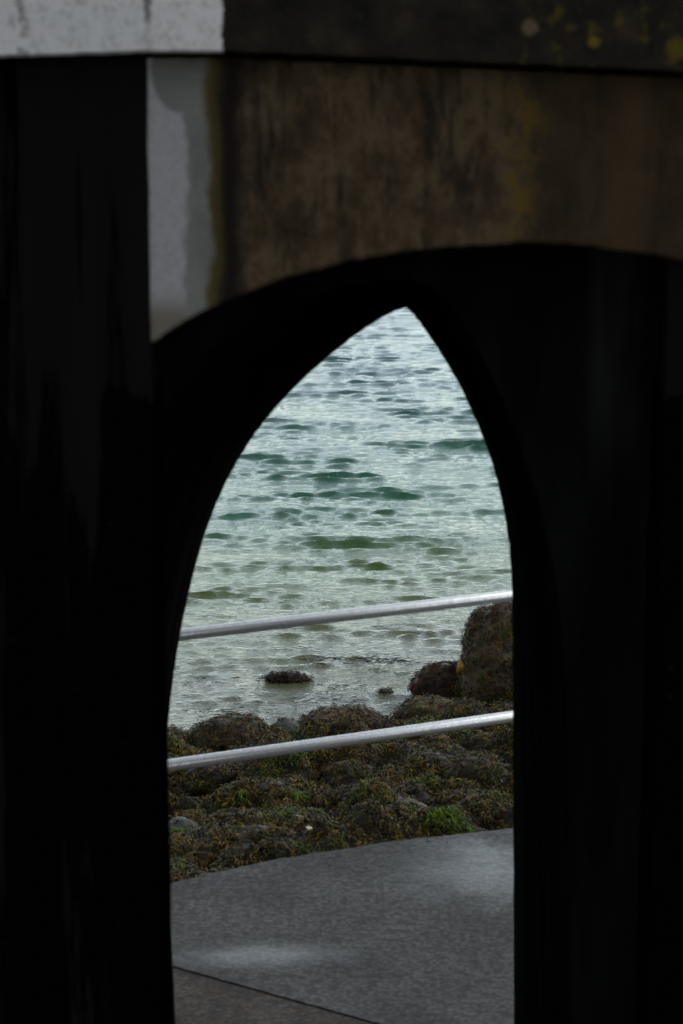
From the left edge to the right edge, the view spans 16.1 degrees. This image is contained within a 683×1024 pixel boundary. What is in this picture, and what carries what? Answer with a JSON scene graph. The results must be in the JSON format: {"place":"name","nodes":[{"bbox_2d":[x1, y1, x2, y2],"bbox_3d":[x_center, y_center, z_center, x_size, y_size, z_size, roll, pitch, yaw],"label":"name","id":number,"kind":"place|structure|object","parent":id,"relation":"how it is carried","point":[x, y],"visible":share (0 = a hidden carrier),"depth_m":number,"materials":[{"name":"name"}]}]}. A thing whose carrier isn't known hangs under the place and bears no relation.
{"place":"outdoors","nodes":[
{"label":"outdoors","id":0,"kind":"place"},
{"bbox_2d":[173,968,371,1023],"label":"pavement","id":1,"kind":"structure","parent":0,"point":[199,999],"depth_m":8.32,"materials":[{"name":"grey concrete"}]},
{"bbox_2d":[0,0,682,1023],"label":"arched tower","id":2,"kind":"structure","parent":1,"relation":"on","point":[226,226],"depth_m":5.43,"materials":[{"name":"concrete"}]},
{"bbox_2d":[168,308,511,730],"bbox_3d":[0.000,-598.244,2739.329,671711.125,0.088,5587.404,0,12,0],"label":"sea","id":3,"kind":"structure","parent":0,"point":[362,474],"depth_m":19.30,"materials":[{"name":"liquid"}]},
{"bbox_2d":[182,705,269,716],"bbox_3d":[-0.699,1.210,14.652,0.543,0.039,0.255,0,12,0],"label":"drifting weed","id":4,"kind":"object","parent":3,"relation":"on","point":[224,711],"visible":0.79,"depth_m":14.66,"materials":[{"name":"plant"}]},
{"bbox_2d":[247,674,269,681],"bbox_3d":[-0.472,1.052,15.379,0.298,0.039,0.166,3,13,12],"label":"drifting weed","id":5,"kind":"object","parent":3,"relation":"on","point":[261,678],"visible":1,"depth_m":15.35,"materials":[{"name":"plant"}]},
{"bbox_2d":[262,669,314,683],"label":"boulder","id":6,"kind":"object","parent":3,"relation":"on","point":[282,676],"visible":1,"depth_m":15.32,"materials":[{"name":"grey stone"}]},
{"bbox_2d":[289,691,364,705],"bbox_3d":[-0.012,1.153,14.910,0.641,0.039,0.260,0,12,0],"label":"drifting weed","id":7,"kind":"object","parent":3,"relation":"on","point":[333,701],"visible":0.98,"depth_m":14.88,"materials":[{"name":"plant"}]},
{"bbox_2d":[283,681,406,691],"bbox_3d":[0.042,1.098,15.165,0.814,0.039,0.192,0,12,0],"label":"drifting weed","id":8,"kind":"object","parent":3,"relation":"on","point":[347,685],"visible":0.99,"depth_m":15.19,"materials":[{"name":"plant"}]},
{"bbox_2d":[292,654,442,664],"bbox_3d":[0.163,0.959,15.798,1.023,0.047,0.202,-1,12,-3],"label":"drifting weed","id":9,"kind":"object","parent":3,"relation":"on","point":[355,659],"visible":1,"depth_m":15.78,"materials":[{"name":"brown plant"}]},
{"bbox_2d":[375,686,393,694],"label":"boulder","id":10,"kind":"object","parent":3,"relation":"in","point":[385,690],"visible":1,"depth_m":15.08,"materials":[{"name":"grey stone"}]},
{"bbox_2d":[357,657,427,665],"bbox_3d":[0.310,0.973,15.746,0.504,0.041,0.174,0,12,0],"label":"drifting weed","id":11,"kind":"object","parent":3,"relation":"on","point":[398,660],"visible":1,"depth_m":15.73,"materials":[{"name":"brown plant"}]},
{"bbox_2d":[378,669,420,678],"bbox_3d":[0.491,1.029,15.470,0.550,0.041,0.200,-2,13,-10],"label":"drifting weed","id":12,"kind":"object","parent":3,"relation":"on","point":[402,672],"visible":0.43,"depth_m":15.47,"materials":[{"name":"plant"}]},
{"bbox_2d":[168,700,512,880],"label":"foreshore","id":13,"kind":"structure","parent":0,"point":[507,818],"depth_m":11.42,"materials":[{"name":"rock"},{"name":"seaweed"}]},
{"bbox_2d":[168,725,191,744],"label":"boulder","id":14,"kind":"object","parent":13,"relation":"on","point":[180,732],"visible":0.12,"depth_m":13.84,"materials":[{"name":"grey stone"}]},
{"bbox_2d":[170,827,192,835],"bbox_3d":[-0.708,1.436,10.839,0.118,0.054,0.100,4,13,18],"label":"green algae","id":15,"kind":"object","parent":13,"relation":"on","point":[181,829],"visible":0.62,"depth_m":10.83,"materials":[{"name":"green plant"}]},
{"bbox_2d":[169,817,198,831],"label":"boulder","id":16,"kind":"object","parent":13,"relation":"on","point":[179,822],"visible":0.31,"depth_m":10.93,"materials":[{"name":"grey stone"}]},
{"bbox_2d":[180,764,236,798],"bbox_3d":[-0.673,1.389,12.465,0.316,0.205,0.259,0,12,0],"label":"boulder","id":17,"kind":"object","parent":13,"relation":"on","point":[204,781],"visible":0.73,"depth_m":12.39,"materials":[{"name":"brown stone"}]},
{"bbox_2d":[183,711,271,751],"bbox_3d":[-0.626,1.300,13.723,0.580,0.310,0.478,0,12,0],"label":"boulder","id":18,"kind":"object","parent":13,"relation":"on","point":[221,733],"visible":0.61,"depth_m":13.60,"materials":[{"name":"brown stone"}]},
{"bbox_2d":[232,786,251,806],"bbox_3d":[-0.476,1.367,11.594,0.102,0.094,0.096,0,12,0],"label":"green algae","id":19,"kind":"object","parent":13,"relation":"on","point":[241,799],"visible":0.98,"depth_m":11.59,"materials":[{"name":"green plant"}]},
{"bbox_2d":[231,822,288,833],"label":"boulder","id":20,"kind":"object","parent":13,"relation":"on","point":[256,826],"visible":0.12,"depth_m":10.59,"materials":[{"name":"grey stone"}]},
{"bbox_2d":[245,777,301,806],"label":"boulder","id":21,"kind":"object","parent":13,"relation":"on","point":[265,787],"visible":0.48,"depth_m":11.60,"materials":[{"name":"stone"}]},
{"bbox_2d":[269,717,300,734],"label":"boulder","id":22,"kind":"object","parent":13,"relation":"on","point":[288,724],"visible":0.22,"depth_m":13.74,"materials":[{"name":"grey stone"}]},
{"bbox_2d":[290,788,312,801],"bbox_3d":[-0.209,1.348,11.514,0.108,0.061,0.114,-6,14,-25],"label":"green algae","id":23,"kind":"object","parent":13,"relation":"on","point":[300,795],"visible":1,"depth_m":11.49,"materials":[{"name":"green plant"}]},
{"bbox_2d":[291,840,319,852],"bbox_3d":[-0.148,1.419,10.144,0.153,0.085,0.104,6,14,25],"label":"green algae","id":24,"kind":"object","parent":13,"relation":"on","point":[310,844],"visible":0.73,"depth_m":10.14,"materials":[{"name":"green plant"}]},
{"bbox_2d":[168,697,512,882],"bbox_3d":[0.383,1.362,11.853,14.376,1.096,5.144,-6,14,-25],"label":"seaweed","id":25,"kind":"object","parent":13,"relation":"on","point":[388,783],"visible":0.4,"depth_m":11.42,"materials":[{"name":"plant"}]},
{"bbox_2d":[297,703,389,728],"bbox_3d":[0.006,1.245,13.973,0.606,0.270,0.473,0,12,0],"label":"boulder","id":26,"kind":"object","parent":13,"relation":"on","point":[369,717],"visible":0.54,"depth_m":13.90,"materials":[{"name":"stone"}]},
{"bbox_2d":[316,757,376,786],"bbox_3d":[0.040,1.340,12.148,0.368,0.206,0.312,0,12,0],"label":"boulder","id":27,"kind":"object","parent":13,"relation":"on","point":[350,771],"visible":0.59,"depth_m":12.09,"materials":[{"name":"stone"}]},
{"bbox_2d":[339,795,428,812],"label":"boulder","id":28,"kind":"object","parent":13,"relation":"on","point":[408,799],"visible":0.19,"depth_m":10.98,"materials":[{"name":"stone"}]},
{"bbox_2d":[403,803,425,812],"bbox_3d":[0.314,1.303,10.606,0.115,0.053,0.096,9,15,36],"label":"green algae","id":29,"kind":"object","parent":13,"relation":"on","point":[410,805],"visible":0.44,"depth_m":10.61,"materials":[{"name":"green plant"}]},
{"bbox_2d":[389,693,459,720],"bbox_3d":[0.540,1.197,14.313,0.476,0.236,0.426,5,13,21],"label":"boulder","id":30,"kind":"object","parent":13,"relation":"on","point":[424,704],"visible":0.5,"depth_m":14.22,"materials":[{"name":"brown stone"}]},
{"bbox_2d":[397,748,452,766],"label":"boulder","id":31,"kind":"object","parent":13,"relation":"on","point":[416,753],"visible":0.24,"depth_m":12.08,"materials":[{"name":"grey stone"}]},
{"bbox_2d":[407,660,457,699],"bbox_3d":[0.632,1.088,15.059,0.456,0.342,0.426,0,12,0],"label":"boulder","id":32,"kind":"object","parent":13,"relation":"on","point":[437,678],"visible":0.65,"depth_m":14.92,"materials":[{"name":"brown stone"}]},
{"bbox_2d":[425,804,477,834],"bbox_3d":[0.476,1.311,10.171,0.252,0.126,0.207,0,12,0],"label":"green algae","id":33,"kind":"object","parent":13,"relation":"on","point":[435,815],"visible":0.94,"depth_m":10.16,"materials":[{"name":"green plant"}]},
{"bbox_2d":[441,753,510,792],"bbox_3d":[0.659,1.316,11.752,0.392,0.279,0.312,0,12,0],"label":"boulder","id":34,"kind":"object","parent":13,"relation":"on","point":[484,772],"visible":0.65,"depth_m":11.67,"materials":[{"name":"stone"}]},
{"bbox_2d":[451,601,512,702],"bbox_3d":[1.013,1.072,14.961,0.731,1.194,0.680,0,12,0],"label":"boulder","id":35,"kind":"object","parent":13,"relation":"on","point":[483,671],"visible":0.44,"depth_m":14.68,"materials":[{"name":"brown stone"}]},
{"bbox_2d":[171,828,513,1023],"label":"path","id":36,"kind":"structure","parent":0,"point":[416,931],"depth_m":9.00,"materials":[{"name":"concrete"}]},
{"bbox_2d":[168,590,512,771],"bbox_3d":[0.500,0.985,9.871,8.154,1.333,0.139,-6,14,-24],"label":"railing","id":37,"kind":"object","parent":36,"relation":"on","point":[238,755],"visible":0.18,"depth_m":9.54,"materials":[{"name":"metal"}]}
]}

